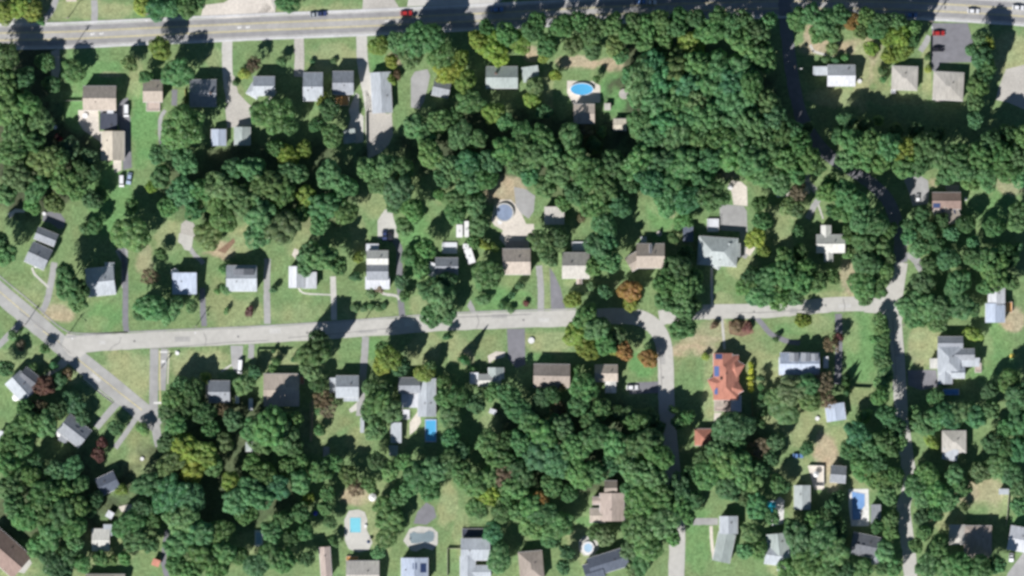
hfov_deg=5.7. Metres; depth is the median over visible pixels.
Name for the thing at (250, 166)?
broadleaf tree
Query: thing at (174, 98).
driveway
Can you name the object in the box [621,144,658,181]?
broadleaf tree
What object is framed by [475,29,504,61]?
broadleaf tree
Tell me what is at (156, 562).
shed
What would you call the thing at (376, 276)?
house
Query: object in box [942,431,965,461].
house
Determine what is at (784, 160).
broadleaf tree
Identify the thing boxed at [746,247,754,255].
patio
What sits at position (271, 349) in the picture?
garden fence
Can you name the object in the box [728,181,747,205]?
patio
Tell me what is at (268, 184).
broadleaf tree
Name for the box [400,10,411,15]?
parked car
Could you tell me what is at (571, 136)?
broadleaf tree
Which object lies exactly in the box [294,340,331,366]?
broadleaf tree
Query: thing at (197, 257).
driveway
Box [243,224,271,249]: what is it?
broadleaf tree
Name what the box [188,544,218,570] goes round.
broadleaf tree
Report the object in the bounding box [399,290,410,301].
shrub
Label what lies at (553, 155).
broadleaf tree
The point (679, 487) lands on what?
broadleaf tree
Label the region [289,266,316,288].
house
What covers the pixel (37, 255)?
house
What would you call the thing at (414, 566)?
house
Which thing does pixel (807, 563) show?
broadleaf tree
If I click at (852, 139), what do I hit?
broadleaf tree
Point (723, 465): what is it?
broadleaf tree
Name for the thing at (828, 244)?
house
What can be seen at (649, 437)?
broadleaf tree
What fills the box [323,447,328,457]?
shed
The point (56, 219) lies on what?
driveway
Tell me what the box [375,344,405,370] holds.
broadleaf tree
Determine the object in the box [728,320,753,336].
garden bed
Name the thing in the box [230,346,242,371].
driveway
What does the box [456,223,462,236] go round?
camper trailer
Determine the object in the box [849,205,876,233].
broadleaf tree
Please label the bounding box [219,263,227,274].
shrub
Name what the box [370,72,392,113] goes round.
house
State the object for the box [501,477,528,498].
broadleaf tree
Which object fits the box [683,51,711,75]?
broadleaf tree
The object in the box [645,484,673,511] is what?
broadleaf tree
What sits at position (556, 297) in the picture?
driveway
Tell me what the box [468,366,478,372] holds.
shrub
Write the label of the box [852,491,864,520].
swimming pool
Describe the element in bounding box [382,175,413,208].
broadleaf tree
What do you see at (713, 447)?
broadleaf tree
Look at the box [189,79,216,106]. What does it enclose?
house
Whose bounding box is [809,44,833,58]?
path
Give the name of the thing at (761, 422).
shrub
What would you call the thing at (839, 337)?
shrub
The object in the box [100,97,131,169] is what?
driveway
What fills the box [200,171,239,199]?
broadleaf tree
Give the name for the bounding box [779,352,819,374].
house
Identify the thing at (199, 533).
broadleaf tree
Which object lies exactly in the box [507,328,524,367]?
driveway
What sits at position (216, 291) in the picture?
shrub
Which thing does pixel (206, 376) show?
shrub
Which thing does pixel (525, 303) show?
shrub
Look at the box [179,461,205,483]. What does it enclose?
broadleaf tree
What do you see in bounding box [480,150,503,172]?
broadleaf tree
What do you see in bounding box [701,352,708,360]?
shrub
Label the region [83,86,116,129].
house
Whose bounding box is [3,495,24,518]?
broadleaf tree
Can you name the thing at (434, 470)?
broadleaf tree
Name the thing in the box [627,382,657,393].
driveway
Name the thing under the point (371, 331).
road patch
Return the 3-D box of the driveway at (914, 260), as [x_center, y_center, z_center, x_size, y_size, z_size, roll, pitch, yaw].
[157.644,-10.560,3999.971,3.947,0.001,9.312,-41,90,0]
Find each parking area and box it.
[201,0,274,18]
[256,0,275,11]
[407,0,500,5]
[996,65,1023,108]
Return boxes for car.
[126,172,132,184]
[249,398,252,410]
[310,12,319,16]
[318,11,326,15]
[382,230,386,240]
[388,231,392,241]
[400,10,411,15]
[491,7,502,11]
[626,385,637,389]
[636,0,645,3]
[646,0,656,4]
[793,453,802,457]
[906,13,916,17]
[933,31,944,35]
[933,47,943,51]
[968,9,979,13]
[1009,553,1013,561]
[1012,5,1023,9]
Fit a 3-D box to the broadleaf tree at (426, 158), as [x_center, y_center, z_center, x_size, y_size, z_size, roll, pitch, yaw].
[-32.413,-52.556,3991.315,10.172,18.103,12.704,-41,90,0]
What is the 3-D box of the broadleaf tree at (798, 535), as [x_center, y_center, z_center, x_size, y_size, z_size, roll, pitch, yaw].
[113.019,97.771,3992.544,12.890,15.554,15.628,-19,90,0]
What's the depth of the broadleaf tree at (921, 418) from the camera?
3988.70 m
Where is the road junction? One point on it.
(78, 347)
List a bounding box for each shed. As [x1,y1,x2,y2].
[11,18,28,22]
[105,510,114,518]
[151,558,159,566]
[246,442,253,451]
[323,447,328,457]
[343,128,356,143]
[360,417,363,432]
[389,445,397,455]
[391,423,401,442]
[489,408,496,414]
[604,103,610,109]
[613,119,626,130]
[683,227,692,241]
[823,357,827,367]
[871,504,880,523]
[999,489,1008,494]
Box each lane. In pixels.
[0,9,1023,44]
[149,349,160,446]
[158,349,167,390]
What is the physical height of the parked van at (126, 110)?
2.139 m
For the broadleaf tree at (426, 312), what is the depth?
3988.94 m
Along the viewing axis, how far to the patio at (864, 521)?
3999.97 m
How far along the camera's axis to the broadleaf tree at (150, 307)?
3985.87 m
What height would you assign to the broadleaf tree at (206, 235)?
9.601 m
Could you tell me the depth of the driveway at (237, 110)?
3999.97 m
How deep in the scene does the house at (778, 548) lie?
3993.92 m
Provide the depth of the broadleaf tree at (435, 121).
3988.14 m
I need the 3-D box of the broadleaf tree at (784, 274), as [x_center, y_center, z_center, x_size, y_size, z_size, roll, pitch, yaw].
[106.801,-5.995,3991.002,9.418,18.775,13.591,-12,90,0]
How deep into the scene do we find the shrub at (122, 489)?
3994.35 m
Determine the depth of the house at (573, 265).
3993.57 m
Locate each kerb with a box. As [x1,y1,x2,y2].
[0,276,127,333]
[66,308,575,337]
[151,340,268,348]
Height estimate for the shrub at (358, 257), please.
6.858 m
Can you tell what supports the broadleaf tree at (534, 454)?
on the ground
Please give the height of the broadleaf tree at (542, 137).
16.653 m
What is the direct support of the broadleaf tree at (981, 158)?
on the ground
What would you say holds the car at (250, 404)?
on the ground
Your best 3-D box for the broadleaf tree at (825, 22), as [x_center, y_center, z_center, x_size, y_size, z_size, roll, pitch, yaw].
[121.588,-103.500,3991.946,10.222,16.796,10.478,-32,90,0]
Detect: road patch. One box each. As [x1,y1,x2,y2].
[35,322,44,330]
[90,373,100,381]
[175,336,189,341]
[269,328,280,333]
[359,330,376,332]
[404,320,414,326]
[491,314,506,317]
[539,318,548,321]
[660,353,664,363]
[790,308,796,313]
[838,304,850,307]
[895,341,900,356]
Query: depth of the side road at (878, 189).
3999.95 m
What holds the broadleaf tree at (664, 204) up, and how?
on the ground
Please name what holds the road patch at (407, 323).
on the side road at (654, 326)
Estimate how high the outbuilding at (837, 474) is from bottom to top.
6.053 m
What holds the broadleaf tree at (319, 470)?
on the ground
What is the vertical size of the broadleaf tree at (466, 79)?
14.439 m
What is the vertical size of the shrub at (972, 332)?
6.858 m
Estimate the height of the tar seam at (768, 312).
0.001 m
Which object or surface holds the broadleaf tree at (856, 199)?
on the ground
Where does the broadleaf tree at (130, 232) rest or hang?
on the ground
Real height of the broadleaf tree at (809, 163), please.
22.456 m
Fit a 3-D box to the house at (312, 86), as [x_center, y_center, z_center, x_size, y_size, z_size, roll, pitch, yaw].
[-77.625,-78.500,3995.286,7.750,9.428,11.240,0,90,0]
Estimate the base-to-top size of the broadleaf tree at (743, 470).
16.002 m
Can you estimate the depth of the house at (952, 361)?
3994.38 m
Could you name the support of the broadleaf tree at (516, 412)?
on the ground
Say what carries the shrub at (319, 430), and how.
on the ground
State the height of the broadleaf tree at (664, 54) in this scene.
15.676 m
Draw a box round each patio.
[8,209,24,218]
[19,559,31,572]
[78,110,100,141]
[113,160,121,172]
[178,233,192,250]
[181,220,194,236]
[292,248,299,261]
[344,509,371,551]
[349,403,356,411]
[378,209,397,240]
[403,526,437,551]
[410,413,420,433]
[488,351,504,362]
[492,200,533,244]
[567,81,599,103]
[579,536,598,555]
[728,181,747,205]
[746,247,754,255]
[772,497,784,525]
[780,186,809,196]
[808,466,823,489]
[849,489,868,525]
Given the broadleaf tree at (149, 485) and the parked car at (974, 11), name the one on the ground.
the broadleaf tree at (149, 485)
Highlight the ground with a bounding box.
[0,0,1023,575]
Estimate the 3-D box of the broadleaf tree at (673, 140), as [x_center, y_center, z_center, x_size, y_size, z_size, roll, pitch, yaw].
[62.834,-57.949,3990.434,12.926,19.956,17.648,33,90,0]
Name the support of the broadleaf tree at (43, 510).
on the ground
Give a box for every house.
[0,529,30,575]
[5,367,38,400]
[24,227,58,270]
[57,414,91,447]
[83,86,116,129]
[85,262,116,296]
[85,574,124,575]
[95,471,118,495]
[101,131,124,160]
[143,80,162,110]
[172,273,196,293]
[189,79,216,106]
[206,381,229,402]
[226,265,256,291]
[246,76,274,99]
[263,374,303,405]
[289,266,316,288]
[303,72,322,100]
[319,547,331,575]
[329,375,358,400]
[332,71,353,105]
[346,556,378,575]
[365,244,389,288]
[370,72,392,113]
[399,377,435,418]
[401,558,427,575]
[427,242,457,276]
[460,529,490,575]
[470,367,503,385]
[486,66,517,88]
[502,241,530,274]
[518,550,543,575]
[533,364,569,387]
[562,242,589,283]
[574,104,594,123]
[582,548,627,575]
[590,481,623,522]
[595,365,617,392]
[625,237,664,271]
[697,219,739,269]
[707,353,744,411]
[712,516,737,563]
[764,533,790,570]
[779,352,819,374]
[813,65,855,85]
[816,225,844,261]
[850,532,882,564]
[891,66,917,92]
[930,336,980,383]
[932,71,963,100]
[932,185,960,228]
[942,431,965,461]
[949,525,991,557]
[985,286,1011,322]
[1007,525,1023,552]
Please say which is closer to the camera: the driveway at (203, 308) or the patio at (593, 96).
the patio at (593, 96)
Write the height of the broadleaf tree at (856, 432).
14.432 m
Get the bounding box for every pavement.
[0,0,1023,25]
[8,16,1023,49]
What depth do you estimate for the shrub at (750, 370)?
3997.49 m
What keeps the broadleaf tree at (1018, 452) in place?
on the ground
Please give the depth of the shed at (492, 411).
3997.22 m
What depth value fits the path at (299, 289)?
3999.97 m
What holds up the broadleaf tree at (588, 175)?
on the ground
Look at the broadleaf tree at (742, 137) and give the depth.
3982.24 m
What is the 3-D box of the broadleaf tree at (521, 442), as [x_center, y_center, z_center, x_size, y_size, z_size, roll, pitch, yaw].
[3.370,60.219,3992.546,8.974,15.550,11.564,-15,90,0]
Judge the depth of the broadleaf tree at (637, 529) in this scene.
3984.88 m
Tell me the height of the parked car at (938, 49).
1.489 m
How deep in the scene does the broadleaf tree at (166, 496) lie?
3985.63 m
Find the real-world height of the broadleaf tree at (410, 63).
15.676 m
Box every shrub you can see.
[7,329,17,341]
[16,340,25,352]
[28,362,37,373]
[36,15,44,25]
[38,344,49,353]
[49,362,58,369]
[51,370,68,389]
[54,134,62,140]
[62,367,72,379]
[78,222,90,236]
[96,436,107,447]
[107,554,117,565]
[114,483,127,495]
[135,422,149,436]
[200,372,211,381]
[214,288,220,294]
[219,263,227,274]
[220,283,230,295]
[224,307,228,314]
[232,79,238,85]
[237,68,251,78]
[245,305,253,317]
[249,106,254,113]
[268,363,276,373]
[269,285,278,292]
[271,357,281,365]
[275,56,286,66]
[309,59,314,65]
[313,404,324,414]
[313,423,325,435]
[328,536,338,547]
[330,57,336,63]
[348,271,362,280]
[350,303,359,312]
[352,251,363,263]
[359,304,367,311]
[365,288,375,299]
[367,302,374,310]
[374,286,383,293]
[374,305,383,311]
[387,73,396,85]
[392,69,400,80]
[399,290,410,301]
[400,246,417,266]
[442,332,453,339]
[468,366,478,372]
[474,294,490,304]
[478,238,490,249]
[488,242,498,252]
[497,301,506,309]
[507,305,514,313]
[508,290,515,297]
[515,281,524,289]
[523,300,529,306]
[558,384,565,390]
[572,365,581,373]
[576,213,585,222]
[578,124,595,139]
[586,280,597,293]
[592,75,600,83]
[622,299,639,312]
[668,231,679,243]
[668,405,679,413]
[672,218,683,230]
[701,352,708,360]
[710,322,718,328]
[729,319,742,333]
[742,321,752,333]
[747,374,754,379]
[748,367,753,374]
[748,380,753,386]
[748,386,753,392]
[756,373,764,381]
[756,402,766,407]
[756,409,766,417]
[756,418,766,428]
[757,382,764,390]
[758,391,764,399]
[772,336,778,341]
[821,55,830,64]
[825,43,838,56]
[831,57,840,64]
[834,332,843,341]
[841,54,848,60]
[841,249,853,258]
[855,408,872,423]
[868,335,878,343]
[871,356,879,366]
[873,115,883,125]
[878,65,887,74]
[879,75,887,82]
[923,54,930,60]
[923,435,939,449]
[924,64,931,72]
[958,501,967,513]
[962,326,983,340]
[1013,242,1022,252]
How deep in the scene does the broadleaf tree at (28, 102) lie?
3982.77 m
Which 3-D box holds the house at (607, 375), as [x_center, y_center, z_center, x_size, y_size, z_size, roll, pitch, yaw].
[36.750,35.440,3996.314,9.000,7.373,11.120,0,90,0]
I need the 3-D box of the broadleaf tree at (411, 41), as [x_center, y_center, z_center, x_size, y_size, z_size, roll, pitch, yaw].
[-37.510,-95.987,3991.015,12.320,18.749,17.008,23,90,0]
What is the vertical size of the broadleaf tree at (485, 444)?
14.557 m
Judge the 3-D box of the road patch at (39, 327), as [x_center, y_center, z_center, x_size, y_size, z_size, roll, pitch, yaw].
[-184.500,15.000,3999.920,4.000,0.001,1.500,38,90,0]
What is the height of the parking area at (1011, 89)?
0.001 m
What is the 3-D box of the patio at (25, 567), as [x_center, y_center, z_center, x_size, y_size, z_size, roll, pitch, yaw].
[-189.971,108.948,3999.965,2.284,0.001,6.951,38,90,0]
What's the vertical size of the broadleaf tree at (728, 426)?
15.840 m
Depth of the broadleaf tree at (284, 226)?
3982.66 m
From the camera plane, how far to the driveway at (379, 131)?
3999.97 m
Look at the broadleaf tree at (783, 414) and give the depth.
3992.27 m
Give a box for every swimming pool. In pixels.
[255,530,262,545]
[350,517,360,532]
[409,530,434,543]
[425,419,435,441]
[495,203,513,221]
[570,83,593,95]
[582,541,593,553]
[766,501,775,509]
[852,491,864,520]
[943,389,958,394]
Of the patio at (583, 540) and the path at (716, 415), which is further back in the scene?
the path at (716, 415)
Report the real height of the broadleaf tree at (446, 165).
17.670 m
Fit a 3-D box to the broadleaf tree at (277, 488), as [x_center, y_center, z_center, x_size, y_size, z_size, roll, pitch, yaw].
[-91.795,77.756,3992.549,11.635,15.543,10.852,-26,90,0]
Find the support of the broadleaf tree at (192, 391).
on the ground
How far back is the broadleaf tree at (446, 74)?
3987.47 m
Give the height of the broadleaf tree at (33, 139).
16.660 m
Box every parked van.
[119,175,123,186]
[124,105,128,116]
[237,360,242,373]
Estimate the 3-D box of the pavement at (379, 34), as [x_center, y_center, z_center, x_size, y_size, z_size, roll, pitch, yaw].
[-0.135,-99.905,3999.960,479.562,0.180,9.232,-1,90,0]
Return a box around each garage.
[211,129,225,145]
[234,127,250,144]
[431,80,450,98]
[521,65,538,82]
[544,207,563,224]
[695,429,710,445]
[825,402,845,421]
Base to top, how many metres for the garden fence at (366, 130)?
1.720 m
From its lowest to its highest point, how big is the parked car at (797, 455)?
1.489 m
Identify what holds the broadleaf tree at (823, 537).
on the ground
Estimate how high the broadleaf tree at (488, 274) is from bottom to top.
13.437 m
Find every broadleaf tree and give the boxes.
[0,41,18,68]
[0,66,18,96]
[0,92,23,125]
[0,140,27,165]
[0,183,17,205]
[0,451,20,476]
[0,474,25,500]
[1,116,27,144]
[2,159,35,192]
[3,418,28,440]
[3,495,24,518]
[10,500,40,531]
[14,66,34,93]
[15,90,41,115]
[17,410,41,434]
[20,131,46,152]
[24,173,51,202]
[26,106,55,134]
[26,145,61,176]
[26,480,62,505]
[28,498,52,525]
[35,408,57,438]
[37,522,62,551]
[38,549,67,575]
[47,495,73,530]
[49,167,77,194]
[55,265,78,302]
[59,455,83,480]
[61,390,86,413]
[61,514,87,539]
[110,217,151,251]
[115,508,146,535]
[121,529,151,551]
[130,471,162,496]
[132,294,168,321]
[152,473,187,513]
[156,450,185,477]
[160,57,195,87]
[160,104,204,149]
[161,296,183,326]
[161,505,199,537]
[162,529,194,557]
[166,175,195,206]
[166,432,199,465]
[172,148,198,174]
[178,481,205,511]
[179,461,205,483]
[182,377,203,406]
[185,518,213,546]
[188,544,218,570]
[189,178,212,201]
[192,440,218,467]
[193,220,222,251]
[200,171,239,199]
[203,195,227,214]
[209,207,237,231]
[209,520,234,544]
[210,540,236,564]
[222,486,247,515]
[224,183,258,216]
[235,157,265,182]
[237,476,274,509]
[239,415,262,440]
[242,553,268,575]
[243,195,278,230]
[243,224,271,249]
[246,440,270,454]
[248,170,283,199]
[249,462,277,485]
[250,97,295,134]
[252,404,286,446]
[257,542,283,568]
[262,475,290,500]
[264,209,301,245]
[273,174,295,208]
[276,162,308,183]
[279,421,299,450]
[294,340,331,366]
[296,240,318,263]
[304,246,338,270]
[306,458,333,482]
[307,192,346,219]
[316,157,342,190]
[333,174,358,197]
[334,200,358,224]
[362,388,393,414]
[374,154,395,182]
[374,505,406,532]
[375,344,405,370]
[375,526,398,548]
[376,400,402,422]
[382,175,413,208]
[398,47,423,70]
[399,20,430,58]
[402,459,430,491]
[403,113,429,138]
[416,276,439,302]
[418,138,442,168]
[419,304,441,328]
[421,23,445,52]
[421,456,447,484]
[426,41,456,68]
[426,109,451,133]
[429,281,455,322]
[432,60,465,84]
[434,155,462,182]
[438,447,460,478]
[441,188,472,207]
[447,118,473,149]
[453,149,481,177]
[454,69,476,94]
[455,89,486,113]
[455,171,482,195]
[457,472,486,497]
[471,260,504,290]
[474,169,498,189]
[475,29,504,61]
[475,428,498,457]
[478,464,498,487]
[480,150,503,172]
[485,450,513,471]
[487,541,511,574]
[491,136,519,165]
[495,464,513,486]
[496,382,521,409]
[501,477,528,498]
[504,398,533,423]
[509,133,532,155]
[509,429,529,457]
[517,143,547,169]
[518,517,544,539]
[519,493,540,516]
[522,440,551,471]
[526,500,561,525]
[529,419,557,450]
[530,123,555,150]
[541,143,564,166]
[541,511,574,541]
[543,444,572,478]
[544,158,569,187]
[552,413,575,439]
[558,122,582,153]
[560,433,592,461]
[562,318,593,346]
[563,147,592,172]
[563,459,593,490]
[564,180,588,206]
[568,372,599,402]
[570,157,603,192]
[572,302,596,329]
[577,422,611,449]
[579,192,610,217]
[581,13,603,49]
[582,232,610,260]
[582,316,610,340]
[586,460,607,484]
[590,212,617,237]
[591,169,617,203]
[596,249,622,273]
[601,149,628,180]
[602,427,626,458]
[614,434,643,463]
[619,455,648,486]
[620,510,654,543]
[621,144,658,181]
[622,413,651,433]
[624,55,655,106]
[624,484,652,520]
[626,109,653,141]
[630,164,669,197]
[630,428,664,454]
[630,556,650,575]
[634,533,663,561]
[637,126,663,149]
[638,13,655,41]
[639,461,668,487]
[640,48,665,75]
[640,88,668,116]
[643,45,667,68]
[643,61,676,97]
[644,445,674,469]
[644,507,682,539]
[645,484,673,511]
[646,104,677,137]
[649,149,674,171]
[652,267,675,297]
[653,184,676,218]
[658,119,691,150]
[660,85,691,120]
[660,159,690,190]
[665,56,685,81]
[666,44,687,59]
[667,256,691,282]
[667,317,697,339]
[668,295,695,321]
[669,146,699,177]
[669,470,690,501]
[671,494,692,517]
[672,185,703,214]
[672,273,699,303]
[673,99,695,137]
[675,68,699,95]
[677,30,705,52]
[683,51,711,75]
[684,90,706,114]
[688,168,715,187]
[689,124,712,152]
[691,100,721,134]
[692,68,719,100]
[693,19,724,43]
[694,178,730,211]
[695,459,718,490]
[696,144,724,174]
[705,48,729,82]
[705,440,729,458]
[707,88,739,115]
[707,124,740,152]
[708,447,739,479]
[711,411,749,442]
[713,142,741,171]
[715,476,741,501]
[718,69,747,94]
[719,112,749,131]
[720,12,742,38]
[725,28,757,58]
[727,51,757,74]
[727,90,758,122]
[727,124,757,153]
[729,448,753,490]
[735,162,756,181]
[737,140,769,175]
[738,107,766,138]
[740,69,762,102]
[745,282,776,307]
[746,21,770,45]
[746,491,769,519]
[750,41,776,73]
[750,159,774,188]
[751,126,784,160]
[754,263,776,287]
[757,88,780,117]
[762,105,787,132]
[766,168,791,196]
[767,286,790,311]
[767,402,799,424]
[768,121,790,146]
[773,147,796,172]
[773,258,796,288]
[777,374,807,406]
[781,162,805,184]
[783,520,814,555]
[788,271,814,294]
[789,130,812,155]
[790,547,822,575]
[796,392,821,411]
[798,145,821,174]
[803,519,836,558]
[810,7,835,34]
[819,537,851,566]
[833,178,855,206]
[837,127,863,155]
[843,190,869,212]
[843,420,873,449]
[846,272,875,300]
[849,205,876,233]
[850,454,873,482]
[851,231,880,253]
[852,250,881,274]
[857,127,880,158]
[858,437,882,462]
[862,213,889,235]
[873,429,899,457]
[875,133,902,161]
[892,155,914,179]
[893,136,916,160]
[894,290,922,317]
[909,411,934,435]
[910,132,938,159]
[911,155,933,177]
[912,294,941,321]
[914,552,941,575]
[923,480,946,507]
[925,405,944,430]
[927,141,950,169]
[929,295,954,319]
[936,401,961,429]
[936,554,957,575]
[943,269,971,301]
[945,142,969,163]
[947,157,976,181]
[948,293,974,320]
[968,140,993,169]
[970,247,997,271]
[976,164,996,192]
[980,264,1008,291]
[990,139,1014,161]
[993,158,1021,183]
[1004,382,1023,414]
[1006,409,1023,436]
[1008,435,1023,461]
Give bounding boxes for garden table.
[528,337,533,343]
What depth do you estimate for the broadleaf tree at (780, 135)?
3977.34 m
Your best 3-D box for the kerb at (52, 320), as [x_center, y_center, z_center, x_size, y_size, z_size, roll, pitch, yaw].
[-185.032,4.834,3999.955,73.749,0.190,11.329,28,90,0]
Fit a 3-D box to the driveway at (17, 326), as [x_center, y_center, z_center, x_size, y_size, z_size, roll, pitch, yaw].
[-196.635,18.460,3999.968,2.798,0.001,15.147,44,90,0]
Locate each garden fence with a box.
[257,349,290,349]
[366,112,366,149]
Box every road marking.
[0,0,1010,32]
[0,0,1023,26]
[0,1,1010,33]
[0,292,29,316]
[6,8,1021,39]
[7,9,1020,40]
[18,15,1016,46]
[77,358,141,409]
[159,351,160,401]
[167,351,168,383]
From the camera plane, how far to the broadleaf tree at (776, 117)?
3977.23 m
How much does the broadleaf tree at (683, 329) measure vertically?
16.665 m
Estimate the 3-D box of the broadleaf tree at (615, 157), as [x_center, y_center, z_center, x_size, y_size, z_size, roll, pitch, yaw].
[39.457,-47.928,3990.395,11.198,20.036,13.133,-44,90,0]
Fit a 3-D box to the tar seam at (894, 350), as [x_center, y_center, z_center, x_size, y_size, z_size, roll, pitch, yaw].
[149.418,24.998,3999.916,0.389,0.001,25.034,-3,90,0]
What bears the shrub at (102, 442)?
on the ground
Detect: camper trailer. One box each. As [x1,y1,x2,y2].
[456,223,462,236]
[464,219,468,236]
[464,248,475,263]
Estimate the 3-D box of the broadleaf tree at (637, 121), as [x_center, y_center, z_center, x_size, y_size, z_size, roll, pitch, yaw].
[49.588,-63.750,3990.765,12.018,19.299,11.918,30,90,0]
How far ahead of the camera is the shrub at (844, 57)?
3996.29 m
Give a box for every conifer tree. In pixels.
[457,353,470,365]
[842,373,849,379]
[842,379,850,386]
[842,387,850,396]
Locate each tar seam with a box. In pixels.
[19,311,69,352]
[289,327,396,337]
[468,314,529,316]
[749,310,799,312]
[892,320,895,380]
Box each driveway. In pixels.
[0,322,21,347]
[38,0,58,27]
[40,262,56,311]
[42,212,64,228]
[45,358,67,375]
[51,49,59,76]
[91,0,97,23]
[94,401,119,429]
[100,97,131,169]
[113,417,136,448]
[116,249,127,287]
[119,248,128,331]
[158,109,166,144]
[161,530,169,575]
[171,90,177,105]
[189,247,204,264]
[199,288,206,326]
[222,42,232,102]
[225,76,251,127]
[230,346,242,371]
[248,344,253,358]
[264,258,270,323]
[294,38,303,76]
[330,276,336,319]
[348,93,363,142]
[356,36,371,111]
[356,337,368,415]
[362,0,398,8]
[365,90,392,157]
[393,239,405,317]
[411,69,429,108]
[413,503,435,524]
[467,300,474,310]
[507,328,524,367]
[514,187,534,218]
[536,265,543,310]
[550,269,564,310]
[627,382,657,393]
[693,518,717,524]
[719,205,747,258]
[753,318,799,344]
[805,174,820,219]
[834,314,842,383]
[904,176,928,205]
[907,252,921,271]
[908,370,937,389]
[918,35,931,52]
[931,23,972,70]
[1007,553,1023,575]
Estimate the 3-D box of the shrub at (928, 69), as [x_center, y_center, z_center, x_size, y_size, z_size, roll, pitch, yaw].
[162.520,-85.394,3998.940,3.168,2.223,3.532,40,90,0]
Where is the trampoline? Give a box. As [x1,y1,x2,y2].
[619,89,628,98]
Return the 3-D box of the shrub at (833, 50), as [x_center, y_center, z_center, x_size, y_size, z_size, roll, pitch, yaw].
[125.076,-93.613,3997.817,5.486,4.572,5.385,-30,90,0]
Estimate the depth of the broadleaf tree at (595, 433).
3984.48 m
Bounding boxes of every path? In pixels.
[31,267,48,287]
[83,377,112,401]
[119,504,131,511]
[298,288,331,295]
[311,400,312,441]
[382,292,399,299]
[709,526,713,557]
[710,268,713,303]
[714,413,720,422]
[721,319,725,349]
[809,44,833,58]
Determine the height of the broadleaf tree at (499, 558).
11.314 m
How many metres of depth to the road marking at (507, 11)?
3999.96 m
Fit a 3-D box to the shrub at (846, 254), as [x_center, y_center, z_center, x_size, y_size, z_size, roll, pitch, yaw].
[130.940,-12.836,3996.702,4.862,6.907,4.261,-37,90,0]
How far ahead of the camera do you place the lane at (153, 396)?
3999.96 m
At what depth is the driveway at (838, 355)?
3999.97 m
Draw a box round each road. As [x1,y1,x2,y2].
[0,0,1023,46]
[0,281,161,430]
[96,308,684,575]
[658,297,863,324]
[778,0,906,261]
[864,275,901,319]
[888,262,916,575]
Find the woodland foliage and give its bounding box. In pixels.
[0,0,1023,575]
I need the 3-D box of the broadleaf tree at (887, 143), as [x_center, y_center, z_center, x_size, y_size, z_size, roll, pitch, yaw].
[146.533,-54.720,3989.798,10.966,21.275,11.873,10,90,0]
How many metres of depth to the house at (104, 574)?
3995.89 m
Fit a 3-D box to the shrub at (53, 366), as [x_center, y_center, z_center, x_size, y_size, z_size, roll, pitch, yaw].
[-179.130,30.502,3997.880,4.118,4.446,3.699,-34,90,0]
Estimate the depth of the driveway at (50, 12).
3999.97 m
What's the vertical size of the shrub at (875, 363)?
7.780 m
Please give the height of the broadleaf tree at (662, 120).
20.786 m
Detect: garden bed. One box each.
[218,238,234,252]
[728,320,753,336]
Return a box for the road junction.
[62,334,96,357]
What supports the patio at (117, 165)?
on the ground
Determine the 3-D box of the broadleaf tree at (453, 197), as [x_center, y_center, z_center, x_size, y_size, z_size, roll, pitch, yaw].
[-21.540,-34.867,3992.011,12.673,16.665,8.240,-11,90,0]
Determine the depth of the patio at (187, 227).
3999.96 m
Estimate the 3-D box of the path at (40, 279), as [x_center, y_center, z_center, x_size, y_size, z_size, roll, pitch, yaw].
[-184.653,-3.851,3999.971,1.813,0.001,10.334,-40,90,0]
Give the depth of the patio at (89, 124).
3999.97 m
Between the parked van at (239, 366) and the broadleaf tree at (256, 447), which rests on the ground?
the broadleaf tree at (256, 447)
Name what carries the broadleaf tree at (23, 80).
on the ground
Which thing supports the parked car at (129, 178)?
on the ground
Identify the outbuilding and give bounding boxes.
[92,524,111,550]
[794,485,810,509]
[830,465,846,483]
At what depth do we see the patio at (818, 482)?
3999.96 m
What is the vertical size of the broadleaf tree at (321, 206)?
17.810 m
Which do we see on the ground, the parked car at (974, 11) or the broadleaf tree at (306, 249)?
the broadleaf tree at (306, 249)
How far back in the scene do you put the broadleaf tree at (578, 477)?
3985.58 m
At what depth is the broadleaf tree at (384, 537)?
3991.40 m
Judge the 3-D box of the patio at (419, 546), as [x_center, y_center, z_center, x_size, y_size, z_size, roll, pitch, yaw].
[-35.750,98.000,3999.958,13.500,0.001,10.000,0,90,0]
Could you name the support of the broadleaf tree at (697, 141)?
on the ground
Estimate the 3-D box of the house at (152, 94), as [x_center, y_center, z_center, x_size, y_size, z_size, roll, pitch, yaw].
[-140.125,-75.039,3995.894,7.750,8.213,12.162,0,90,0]
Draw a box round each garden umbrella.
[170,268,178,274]
[368,493,376,501]
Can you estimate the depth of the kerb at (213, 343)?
3999.92 m
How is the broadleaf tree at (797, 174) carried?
on the ground
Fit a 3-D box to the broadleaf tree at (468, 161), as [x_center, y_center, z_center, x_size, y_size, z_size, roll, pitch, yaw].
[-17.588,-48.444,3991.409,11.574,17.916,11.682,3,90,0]
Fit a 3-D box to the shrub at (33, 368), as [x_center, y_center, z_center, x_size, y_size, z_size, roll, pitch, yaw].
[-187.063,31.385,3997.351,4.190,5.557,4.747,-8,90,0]
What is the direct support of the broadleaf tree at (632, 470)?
on the ground
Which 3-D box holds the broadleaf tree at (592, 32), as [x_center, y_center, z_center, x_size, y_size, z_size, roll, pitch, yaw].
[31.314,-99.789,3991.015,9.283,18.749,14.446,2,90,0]
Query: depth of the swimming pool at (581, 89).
3998.90 m
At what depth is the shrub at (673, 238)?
3994.57 m

